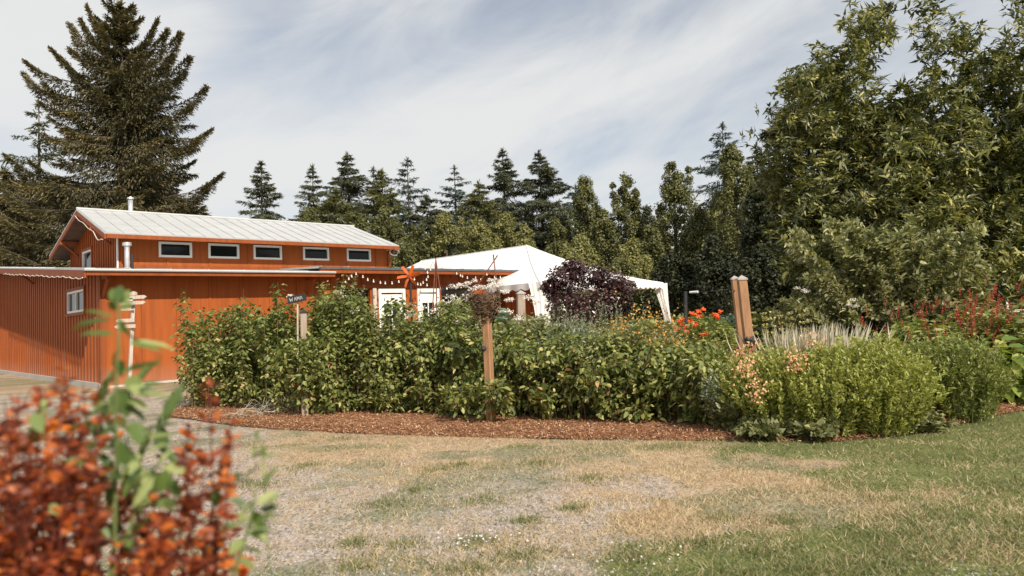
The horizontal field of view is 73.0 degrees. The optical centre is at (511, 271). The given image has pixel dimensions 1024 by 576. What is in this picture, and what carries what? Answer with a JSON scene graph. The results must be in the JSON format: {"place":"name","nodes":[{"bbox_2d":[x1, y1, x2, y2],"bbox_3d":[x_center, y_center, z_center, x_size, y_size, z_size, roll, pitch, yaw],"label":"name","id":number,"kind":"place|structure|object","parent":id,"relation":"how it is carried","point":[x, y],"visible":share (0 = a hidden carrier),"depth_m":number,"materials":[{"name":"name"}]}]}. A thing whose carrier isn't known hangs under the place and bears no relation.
{"place":"outdoors","nodes":[
{"label":"outdoors","id":0,"kind":"place"},
{"bbox_2d":[1,429,1007,575],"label":"gravel stones","id":1,"kind":"object","parent":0,"point":[539,569],"visible":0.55,"depth_m":4.03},
{"bbox_2d":[0,328,1023,575],"bbox_3d":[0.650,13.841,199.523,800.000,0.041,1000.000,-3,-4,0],"label":"ground","id":2,"kind":"structure","parent":0,"point":[12,386],"depth_m":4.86,"materials":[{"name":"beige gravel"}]},
{"bbox_2d":[0,165,35,266],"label":"spruce tree","id":3,"kind":"object","parent":2,"relation":"on","point":[5,175],"visible":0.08,"depth_m":34.01,"materials":[{"name":"green plant"}]},
{"bbox_2d":[0,177,74,269],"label":"spruce tree","id":4,"kind":"object","parent":2,"relation":"on","point":[8,244],"visible":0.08,"depth_m":30.91,"materials":[{"name":"green plant"}]},
{"bbox_2d":[0,96,78,230],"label":"fir tree","id":5,"kind":"object","parent":2,"relation":"on","point":[45,157],"visible":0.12,"depth_m":36.41,"materials":[{"name":"green plant"}]},
{"bbox_2d":[26,285,184,575],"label":"green shoot","id":6,"kind":"object","parent":2,"relation":"on","point":[139,479],"visible":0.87,"depth_m":0.90,"materials":[{"name":"green plant"}]},
{"bbox_2d":[0,0,226,269],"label":"spruce tree","id":7,"kind":"object","parent":2,"relation":"on","point":[119,101],"visible":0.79,"depth_m":28.95,"materials":[{"name":"green plant"}]},
{"bbox_2d":[115,291,146,375],"bbox_3d":[-7.423,1.416,13.516,0.637,2.081,0.172,-3,-4,0],"label":"signpost","id":8,"kind":"object","parent":2,"relation":"on","point":[131,320],"visible":0.63,"depth_m":13.53,"materials":[{"name":"wood"}]},
{"bbox_2d":[0,352,264,575],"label":"barberry bush","id":9,"kind":"object","parent":2,"relation":"on","point":[34,489],"visible":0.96,"depth_m":0.88,"materials":[{"name":"red plant"}]},
{"bbox_2d":[211,457,280,575],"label":"green shoot","id":10,"kind":"object","parent":2,"relation":"on","point":[256,518],"visible":0.93,"depth_m":0.86,"materials":[{"name":"green plant"}]},
{"bbox_2d":[244,430,274,575],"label":"green shoot","id":11,"kind":"object","parent":2,"relation":"on","point":[262,450],"visible":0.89,"depth_m":0.90,"materials":[{"name":"green plant"}]},
{"bbox_2d":[235,160,287,220],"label":"fir tree","id":12,"kind":"object","parent":2,"relation":"on","point":[266,189],"visible":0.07,"depth_m":48.25,"materials":[{"name":"green plant"}]},
{"bbox_2d":[0,197,535,388],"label":"barn","id":13,"kind":"structure","parent":2,"relation":"on","point":[161,260],"depth_m":20.08,"materials":[{"name":"paint"}]},
{"bbox_2d":[65,285,85,316],"bbox_3d":[-11.344,0.776,18.039,0.130,0.730,1.925,1,-5,-44],"label":"window","id":14,"kind":"structure","parent":13,"relation":"in","point":[75,297],"depth_m":18.01,"materials":[{"name":"white paint"}]},
{"bbox_2d":[81,246,92,267],"bbox_3d":[-12.869,-0.356,21.013,0.130,0.737,1.207,1,-5,-44],"label":"window","id":15,"kind":"structure","parent":13,"relation":"in","point":[87,253],"depth_m":21.04,"materials":[{"name":"white paint"}]},
{"bbox_2d":[158,242,191,257],"bbox_3d":[-9.629,-0.630,19.792,0.901,0.437,0.105,1,-5,-44],"label":"window","id":16,"kind":"structure","parent":13,"relation":"in","point":[165,249],"depth_m":19.79,"materials":[{"name":"black glass"}]},
{"bbox_2d":[208,243,238,258],"bbox_3d":[-8.648,-0.620,20.745,0.916,0.440,0.105,1,-5,-44],"label":"window","id":17,"kind":"structure","parent":13,"relation":"in","point":[224,251],"depth_m":20.74,"materials":[{"name":"black glass"}]},
{"bbox_2d":[253,245,281,259],"bbox_3d":[-7.668,-0.608,21.698,0.921,0.442,0.105,1,-5,-44],"label":"window","id":18,"kind":"structure","parent":13,"relation":"in","point":[268,252],"depth_m":21.69,"materials":[{"name":"black glass"}]},
{"bbox_2d":[303,247,328,260],"bbox_3d":[-6.481,-0.596,22.852,0.932,0.429,0.105,1,-5,-44],"label":"window","id":19,"kind":"structure","parent":13,"relation":"in","point":[309,253],"depth_m":22.85,"materials":[{"name":"black glass"}]},
{"bbox_2d":[346,248,370,261],"bbox_3d":[-5.321,-0.581,23.981,0.947,0.431,0.105,1,-5,-44],"label":"window","id":20,"kind":"structure","parent":13,"relation":"in","point":[352,254],"depth_m":23.99,"materials":[{"name":"black glass"}]},
{"bbox_2d":[297,204,321,222],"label":"leafy tree","id":21,"kind":"object","parent":2,"relation":"on","point":[308,213],"visible":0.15,"depth_m":44.26,"materials":[{"name":"green plant"}]},
{"bbox_2d":[288,163,333,221],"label":"fir tree","id":22,"kind":"object","parent":2,"relation":"on","point":[312,197],"visible":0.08,"depth_m":50.24,"materials":[{"name":"green plant"}]},
{"bbox_2d":[300,187,370,227],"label":"tree","id":23,"kind":"object","parent":2,"relation":"on","point":[325,214],"visible":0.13,"depth_m":45.96,"materials":[{"name":"green plant"}]},
{"bbox_2d":[316,152,378,224],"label":"fir tree","id":24,"kind":"object","parent":2,"relation":"on","point":[349,190],"visible":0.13,"depth_m":52.06,"materials":[{"name":"green plant"}]},
{"bbox_2d":[350,165,405,233],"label":"fir tree","id":25,"kind":"object","parent":2,"relation":"on","point":[374,177],"visible":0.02,"depth_m":54.54,"materials":[{"name":"green plant"}]},
{"bbox_2d":[355,167,421,240],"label":"fir tree","id":26,"kind":"object","parent":2,"relation":"on","point":[387,199],"visible":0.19,"depth_m":50.13,"materials":[{"name":"green plant"}]},
{"bbox_2d":[370,204,408,263],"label":"leafy tree","id":27,"kind":"object","parent":2,"relation":"on","point":[384,213],"visible":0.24,"depth_m":44.18,"materials":[{"name":"green plant"}]},
{"bbox_2d":[373,157,429,248],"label":"fir tree","id":28,"kind":"object","parent":2,"relation":"on","point":[407,187],"visible":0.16,"depth_m":52.46,"materials":[{"name":"green plant"}]},
{"bbox_2d":[389,223,434,267],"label":"leafy tree","id":29,"kind":"object","parent":2,"relation":"on","point":[410,256],"visible":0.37,"depth_m":40.63,"materials":[{"name":"green plant"}]},
{"bbox_2d":[401,193,473,253],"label":"fir tree","id":30,"kind":"object","parent":2,"relation":"on","point":[422,220],"visible":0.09,"depth_m":50.01,"materials":[{"name":"green plant"}]},
{"bbox_2d":[424,210,468,259],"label":"leafy tree","id":31,"kind":"object","parent":2,"relation":"on","point":[452,232],"visible":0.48,"depth_m":40.80,"materials":[{"name":"green plant"}]},
{"bbox_2d":[429,164,471,250],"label":"fir tree","id":32,"kind":"object","parent":2,"relation":"on","point":[456,197],"visible":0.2,"depth_m":56.42,"materials":[{"name":"green plant"}]},
{"bbox_2d":[457,217,496,254],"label":"leafy tree","id":33,"kind":"object","parent":2,"relation":"on","point":[477,237],"visible":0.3,"depth_m":39.91,"materials":[{"name":"green plant"}]},
{"bbox_2d":[446,179,515,255],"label":"fir tree","id":34,"kind":"object","parent":2,"relation":"on","point":[486,212],"visible":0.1,"depth_m":50.06,"materials":[{"name":"green plant"}]},
{"bbox_2d":[489,211,519,248],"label":"leafy tree","id":35,"kind":"object","parent":2,"relation":"on","point":[505,237],"visible":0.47,"depth_m":40.82,"materials":[{"name":"green plant"}]},
{"bbox_2d":[465,148,551,317],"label":"fir tree","id":36,"kind":"object","parent":2,"relation":"on","point":[503,184],"visible":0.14,"depth_m":54.07,"materials":[{"name":"green plant"}]},
{"bbox_2d":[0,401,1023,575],"bbox_3d":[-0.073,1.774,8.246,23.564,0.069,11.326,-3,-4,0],"label":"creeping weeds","id":37,"kind":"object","parent":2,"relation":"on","point":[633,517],"visible":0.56,"depth_m":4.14,"materials":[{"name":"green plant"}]},
{"bbox_2d":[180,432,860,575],"bbox_3d":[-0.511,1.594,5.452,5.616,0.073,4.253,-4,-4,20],"label":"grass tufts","id":38,"kind":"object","parent":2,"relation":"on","point":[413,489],"visible":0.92,"depth_m":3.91,"materials":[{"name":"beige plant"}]},
{"bbox_2d":[515,224,537,248],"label":"leafy tree","id":39,"kind":"object","parent":2,"relation":"on","point":[525,232],"visible":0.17,"depth_m":38.96,"materials":[{"name":"green plant"}]},
{"bbox_2d":[408,245,670,321],"bbox_3d":[-2.476,1.272,31.017,16.938,4.105,8.491,-6,-5,41],"label":"party tent","id":40,"kind":"object","parent":2,"relation":"on","point":[532,265],"visible":0.46,"depth_m":27.42,"materials":[{"name":"fabric"}]},
{"bbox_2d":[503,149,575,251],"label":"fir tree","id":41,"kind":"object","parent":2,"relation":"on","point":[545,173],"visible":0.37,"depth_m":52.03,"materials":[{"name":"green plant"}]},
{"bbox_2d":[542,217,567,320],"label":"leafy tree","id":42,"kind":"object","parent":2,"relation":"on","point":[556,235],"visible":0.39,"depth_m":42.98,"materials":[{"name":"green plant"}]},
{"bbox_2d":[551,207,572,325],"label":"leafy tree","id":43,"kind":"object","parent":2,"relation":"on","point":[561,215],"visible":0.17,"depth_m":47.01,"materials":[{"name":"green plant"}]},
{"bbox_2d":[551,246,601,329],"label":"leafy tree","id":44,"kind":"object","parent":2,"relation":"on","point":[569,252],"visible":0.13,"depth_m":35.83,"materials":[{"name":"green plant"}]},
{"bbox_2d":[554,233,605,322],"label":"leafy tree","id":45,"kind":"object","parent":2,"relation":"on","point":[581,244],"visible":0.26,"depth_m":36.80,"materials":[{"name":"green plant"}]},
{"bbox_2d":[568,174,608,265],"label":"leafy tree","id":46,"kind":"object","parent":2,"relation":"on","point":[584,212],"visible":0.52,"depth_m":44.13,"materials":[{"name":"green plant"}]},
{"bbox_2d":[540,257,637,329],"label":"purple bush","id":47,"kind":"object","parent":2,"relation":"on","point":[570,271],"visible":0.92,"depth_m":16.69,"materials":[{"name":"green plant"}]},
{"bbox_2d":[171,382,1023,441],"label":"mulch bed","id":48,"kind":"object","parent":2,"relation":"on","point":[654,427],"visible":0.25,"depth_m":7.77,"materials":[{"name":"brown wood"}]},
{"bbox_2d":[169,283,329,414],"bbox_3d":[-3.819,1.155,10.687,3.939,1.956,1.764,-6,-5,38],"label":"raspberry hedge","id":49,"kind":"object","parent":48,"relation":"on","point":[245,382],"visible":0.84,"depth_m":10.55,"materials":[{"name":"green plant"}]},
{"bbox_2d":[211,395,295,418],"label":"dry stalks","id":50,"kind":"object","parent":48,"relation":"on","point":[255,410],"visible":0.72,"depth_m":9.54,"materials":[{"name":"brown plant"}]},
{"bbox_2d":[287,293,306,409],"bbox_3d":[-3.047,1.164,9.888,0.277,1.712,0.062,-3,-4,0],"label":"garden sign","id":51,"kind":"object","parent":48,"relation":"on","point":[296,298],"visible":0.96,"depth_m":9.91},
{"bbox_2d":[300,309,307,415],"bbox_3d":[-2.792,1.237,9.315,0.109,1.469,0.097,-2,-4,-15],"label":"wooden post","id":52,"kind":"object","parent":48,"relation":"on","point":[303,322],"visible":0.52,"depth_m":9.30,"materials":[{"name":"wood"}]},
{"bbox_2d":[286,291,427,379],"bbox_3d":[-2.150,1.129,10.396,2.522,1.763,1.438,-3,-4,0],"label":"flowering shrub","id":53,"kind":"object","parent":48,"relation":"on","point":[393,325],"visible":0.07,"depth_m":10.32,"materials":[{"name":"green plant"}]},
{"bbox_2d":[285,275,514,419],"bbox_3d":[-1.650,0.971,9.302,3.848,1.979,1.801,-5,-4,27],"label":"raspberry hedge","id":54,"kind":"object","parent":48,"relation":"on","point":[424,366],"visible":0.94,"depth_m":9.18,"materials":[{"name":"green plant"}]},
{"bbox_2d":[397,265,420,318],"bbox_3d":[-2.117,1.058,14.467,0.489,2.413,0.127,-3,-4,0],"label":"garden pinwheel","id":55,"kind":"object","parent":48,"relation":"on","point":[409,278],"visible":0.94,"depth_m":14.50,"materials":[{"name":"metal"}]},
{"bbox_2d":[429,278,539,378],"bbox_3d":[-0.538,1.002,10.206,1.670,1.841,1.145,-6,-5,42],"label":"flowering shrub","id":56,"kind":"object","parent":48,"relation":"on","point":[469,322],"visible":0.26,"depth_m":10.17,"materials":[{"name":"green plant"}]},
{"bbox_2d":[481,316,495,421],"bbox_3d":[-0.294,1.089,8.017,0.090,1.367,0.187,-5,-4,28],"label":"wooden post","id":57,"kind":"object","parent":48,"relation":"on","point":[487,348],"visible":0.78,"depth_m":8.03,"materials":[{"name":"brown wood"}]},
{"bbox_2d":[469,290,501,323],"bbox_3d":[-0.303,0.410,8.110,0.410,0.432,0.401,-3,-4,0],"label":"twig basket","id":58,"kind":"object","parent":57,"relation":"on","point":[485,304],"visible":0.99,"depth_m":8.00,"materials":[{"name":"wicker"}]},
{"bbox_2d":[516,290,525,340],"bbox_3d":[0.162,1.137,11.547,0.189,1.674,0.148,-2,-4,-10],"label":"wooden post","id":59,"kind":"object","parent":48,"relation":"on","point":[520,301],"visible":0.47,"depth_m":11.53,"materials":[{"name":"brown wood"}]},
{"bbox_2d":[502,312,554,350],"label":"garden shrub","id":60,"kind":"object","parent":48,"relation":"on","point":[540,327],"visible":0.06,"depth_m":9.16,"materials":[{"name":"green plant"}]},
{"bbox_2d":[523,294,644,408],"bbox_3d":[0.755,1.038,8.844,1.407,1.477,1.448,1,-5,-42],"label":"sage plant","id":61,"kind":"object","parent":48,"relation":"on","point":[581,327],"visible":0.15,"depth_m":8.77,"materials":[{"name":"green plant"}]},
{"bbox_2d":[560,323,646,416],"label":"garden shrub","id":62,"kind":"object","parent":48,"relation":"on","point":[591,349],"visible":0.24,"depth_m":7.95,"materials":[{"name":"green plant"}]},
{"bbox_2d":[473,317,737,424],"bbox_3d":[1.020,1.119,7.998,3.180,1.260,1.650,-4,-4,20],"label":"raspberry hedge","id":63,"kind":"object","parent":48,"relation":"on","point":[662,383],"visible":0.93,"depth_m":7.70,"materials":[{"name":"green plant"}]},
{"bbox_2d":[593,291,703,411],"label":"amber flowers","id":64,"kind":"object","parent":48,"relation":"on","point":[663,334],"visible":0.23,"depth_m":8.34,"materials":[{"name":"green plant"}]},
{"bbox_2d":[671,307,737,365],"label":"dahlia plant","id":65,"kind":"object","parent":48,"relation":"on","point":[704,329],"visible":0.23,"depth_m":10.10,"materials":[{"name":"green plant"}]},
{"bbox_2d":[681,337,737,389],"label":"penstemon plant","id":66,"kind":"object","parent":48,"relation":"on","point":[723,352],"visible":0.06,"depth_m":7.74,"materials":[{"name":"green plant"}]},
{"bbox_2d":[697,359,722,428],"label":"silver leaf plant","id":67,"kind":"object","parent":48,"relation":"on","point":[709,390],"visible":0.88,"depth_m":6.77,"materials":[{"name":"plant"}]},
{"bbox_2d":[699,382,769,431],"bbox_3d":[2.191,1.308,6.794,0.601,0.546,0.632,-1,-4,-25],"label":"leafy mound","id":68,"kind":"object","parent":48,"relation":"on","point":[724,417],"visible":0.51,"depth_m":6.70,"materials":[{"name":"green plant"}]},
{"bbox_2d":[730,276,744,360],"bbox_3d":[2.674,0.837,8.073,0.142,1.598,0.086,-3,-4,5],"label":"wooden post","id":69,"kind":"object","parent":48,"relation":"on","point":[736,304],"visible":0.35,"depth_m":8.07,"materials":[{"name":"brown wood"}]},
{"bbox_2d":[736,275,757,361],"bbox_3d":[2.683,0.823,7.802,0.172,1.590,0.215,-3,-4,5],"label":"wooden post","id":70,"kind":"object","parent":48,"relation":"on","point":[744,306],"visible":0.62,"depth_m":7.83,"materials":[{"name":"brown wood"}]},
{"bbox_2d":[721,308,780,359],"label":"garden shrub","id":71,"kind":"object","parent":48,"relation":"on","point":[759,322],"visible":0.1,"depth_m":14.09,"materials":[{"name":"green plant"}]},
{"bbox_2d":[728,412,800,441],"bbox_3d":[2.313,1.422,6.494,0.623,0.271,0.717,-3,-4,0],"label":"leafy mound","id":72,"kind":"object","parent":48,"relation":"on","point":[772,428],"visible":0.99,"depth_m":6.28,"materials":[{"name":"green plant"}]},
{"bbox_2d":[707,341,826,422],"bbox_3d":[2.543,1.124,6.736,1.201,0.874,1.200,-4,-4,23],"label":"leafy mound","id":73,"kind":"object","parent":48,"relation":"on","point":[777,403],"visible":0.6,"depth_m":6.46,"materials":[{"name":"green plant"}]},
{"bbox_2d":[727,337,772,408],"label":"peach flowers","id":74,"kind":"object","parent":73,"relation":"on","point":[747,365],"visible":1,"depth_m":6.25,"materials":[{"name":"beige plant"}]},
{"bbox_2d":[782,331,827,373],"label":"peach flowers","id":75,"kind":"object","parent":73,"relation":"on","point":[795,359],"visible":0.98,"depth_m":6.34,"materials":[{"name":"beige plant"}]},
{"bbox_2d":[751,311,809,364],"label":"whorled plant","id":76,"kind":"object","parent":48,"relation":"on","point":[767,331],"visible":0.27,"depth_m":8.86,"materials":[{"name":"green plant"}]},
{"bbox_2d":[782,414,842,440],"bbox_3d":[2.743,1.403,6.303,0.540,0.245,0.582,-3,-4,0],"label":"leafy mound","id":77,"kind":"object","parent":48,"relation":"on","point":[820,429],"visible":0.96,"depth_m":6.17,"materials":[{"name":"green plant"}]},
{"bbox_2d":[774,340,885,436],"bbox_3d":[2.944,1.080,6.508,1.032,0.893,1.049,-3,-4,0],"label":"leafy mound","id":78,"kind":"object","parent":48,"relation":"on","point":[827,407],"visible":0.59,"depth_m":6.26,"materials":[{"name":"green plant"}]},
{"bbox_2d":[799,332,956,437],"bbox_3d":[3.400,1.041,6.580,1.389,0.938,1.398,-4,-4,26],"label":"leafy mound","id":79,"kind":"object","parent":48,"relation":"on","point":[902,389],"visible":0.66,"depth_m":6.23,"materials":[{"name":"green plant"}]},
{"bbox_2d":[763,211,998,343],"bbox_3d":[5.559,0.351,10.164,4.037,2.574,2.044,-3,-4,0],"label":"flowering shrub","id":80,"kind":"object","parent":48,"relation":"on","point":[854,271],"visible":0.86,"depth_m":9.69,"materials":[{"name":"green plant"}]},
{"bbox_2d":[864,317,991,355],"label":"broad leaved plant","id":81,"kind":"object","parent":48,"relation":"on","point":[913,319],"depth_m":8.76,"materials":[{"name":"green plant"}]},
{"bbox_2d":[900,408,959,432],"bbox_3d":[3.736,1.371,6.477,0.652,0.238,0.554,-3,-4,0],"label":"leafy mound","id":82,"kind":"object","parent":48,"relation":"on","point":[934,421],"visible":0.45,"depth_m":6.31,"materials":[{"name":"green plant"}]},
{"bbox_2d":[860,297,1000,356],"bbox_3d":[5.001,0.924,8.373,1.576,1.248,1.458,1,-5,-44],"label":"persicaria plant","id":83,"kind":"object","parent":48,"relation":"on","point":[920,334],"visible":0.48,"depth_m":8.38,"materials":[{"name":"green plant"}]},
{"bbox_2d":[899,330,1023,422],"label":"leafy mound","id":84,"kind":"object","parent":48,"relation":"on","point":[977,380],"visible":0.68,"depth_m":6.74,"materials":[{"name":"green plant"}]},
{"bbox_2d":[922,276,1023,354],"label":"persicaria plant","id":85,"kind":"object","parent":48,"relation":"on","point":[980,325],"visible":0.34,"depth_m":8.54,"materials":[{"name":"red plant"}]},
{"bbox_2d":[960,281,1023,365],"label":"persicaria plant","id":86,"kind":"object","parent":48,"relation":"on","point":[1013,325],"visible":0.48,"depth_m":8.11,"materials":[{"name":"green plant"}]},
{"bbox_2d":[980,336,1023,405],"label":"broad leaved plant","id":87,"kind":"object","parent":48,"relation":"on","point":[1013,392],"visible":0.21,"depth_m":7.56,"materials":[{"name":"green plant"}]},
{"bbox_2d":[588,208,622,329],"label":"leafy tree","id":88,"kind":"object","parent":2,"relation":"on","point":[603,224],"visible":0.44,"depth_m":40.81,"materials":[{"name":"green plant"}]},
{"bbox_2d":[586,255,659,326],"bbox_3d":[5.250,1.294,32.768,3.656,4.323,3.742,-3,-4,0],"label":"leafy tree","id":89,"kind":"object","parent":2,"relation":"on","point":[624,267],"visible":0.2,"depth_m":32.34,"materials":[{"name":"green plant"}]},
{"bbox_2d":[605,171,647,268],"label":"leafy tree","id":90,"kind":"object","parent":2,"relation":"on","point":[633,224],"visible":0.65,"depth_m":42.11,"materials":[{"name":"green plant"}]},
{"bbox_2d":[232,409,1023,575],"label":"green grass","id":91,"kind":"structure","parent":2,"relation":"on","point":[814,569],"depth_m":3.65,"materials":[{"name":"green plant"}]},
{"bbox_2d":[613,238,663,324],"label":"leafy tree","id":92,"kind":"object","parent":2,"relation":"on","point":[631,250],"visible":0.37,"depth_m":34.55,"materials":[{"name":"green plant"}]},
{"bbox_2d":[639,225,678,317],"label":"leafy tree","id":93,"kind":"object","parent":2,"relation":"on","point":[653,238],"visible":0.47,"depth_m":38.58,"materials":[{"name":"green plant"}]},
{"bbox_2d":[633,251,699,323],"bbox_3d":[7.256,1.183,32.063,3.503,4.325,3.253,-5,-4,27],"label":"leafy tree","id":94,"kind":"object","parent":2,"relation":"on","point":[674,272],"visible":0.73,"depth_m":31.50,"materials":[{"name":"green plant"}]},
{"bbox_2d":[653,161,699,319],"bbox_3d":[9.559,-1.380,40.118,4.335,10.286,3.708,-3,-4,0],"label":"leafy tree","id":95,"kind":"object","parent":2,"relation":"on","point":[675,193],"visible":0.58,"depth_m":39.85,"materials":[{"name":"green plant"}]},
{"bbox_2d":[679,204,726,311],"bbox_3d":[10.671,-0.244,37.990,3.583,7.141,3.362,-3,-4,0],"label":"leafy tree","id":96,"kind":"object","parent":2,"relation":"on","point":[698,228],"visible":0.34,"depth_m":37.95,"materials":[{"name":"green plant"}]},
{"bbox_2d":[676,234,753,322],"bbox_3d":[8.799,0.613,30.027,3.295,4.543,3.782,-3,-4,0],"label":"leafy tree","id":97,"kind":"object","parent":2,"relation":"on","point":[714,264],"visible":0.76,"depth_m":29.55,"materials":[{"name":"green plant"}]},
{"bbox_2d":[681,121,751,255],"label":"fir tree","id":98,"kind":"object","parent":2,"relation":"on","point":[713,170],"visible":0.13,"depth_m":44.46,"materials":[{"name":"green plant"}]},
{"bbox_2d":[699,142,765,318],"bbox_3d":[11.930,-1.925,36.220,4.405,9.836,4.187,-3,-4,0],"label":"leafy tree","id":99,"kind":"object","parent":2,"relation":"on","point":[731,158],"visible":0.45,"depth_m":35.81,"materials":[{"name":"green plant"}]},
{"bbox_2d":[719,243,798,324],"bbox_3d":[9.284,0.819,25.755,2.899,3.831,2.752,-3,-4,0],"label":"leafy tree","id":100,"kind":"object","parent":2,"relation":"on","point":[762,276],"visible":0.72,"depth_m":25.45,"materials":[{"name":"green plant"}]},
{"bbox_2d":[728,141,800,312],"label":"fir tree","id":101,"kind":"object","parent":2,"relation":"on","point":[755,146],"visible":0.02,"depth_m":42.41,"materials":[{"name":"green plant"}]},
{"bbox_2d":[737,173,799,304],"bbox_3d":[11.005,-0.889,30.176,3.735,7.050,3.644,0,-4,-34],"label":"leafy tree","id":102,"kind":"object","parent":2,"relation":"on","point":[750,226],"visible":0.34,"depth_m":30.12,"materials":[{"name":"green plant"}]},
{"bbox_2d":[736,0,1023,309],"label":"chestnut tree","id":103,"kind":"object","parent":2,"relation":"on","point":[973,174],"visible":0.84,"depth_m":12.76,"materials":[{"name":"green plant"}]},
{"bbox_2d":[0,0,1023,248],"label":"sky","id":104,"kind":"structure","parent":0,"point":[604,89],"materials":[{"name":"white"}]},
{"bbox_2d":[725,322,906,362],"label":"ornamental grass","id":105,"kind":"object","parent":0,"point":[799,340],"depth_m":7.55,"materials":[{"name":"beige plant"}]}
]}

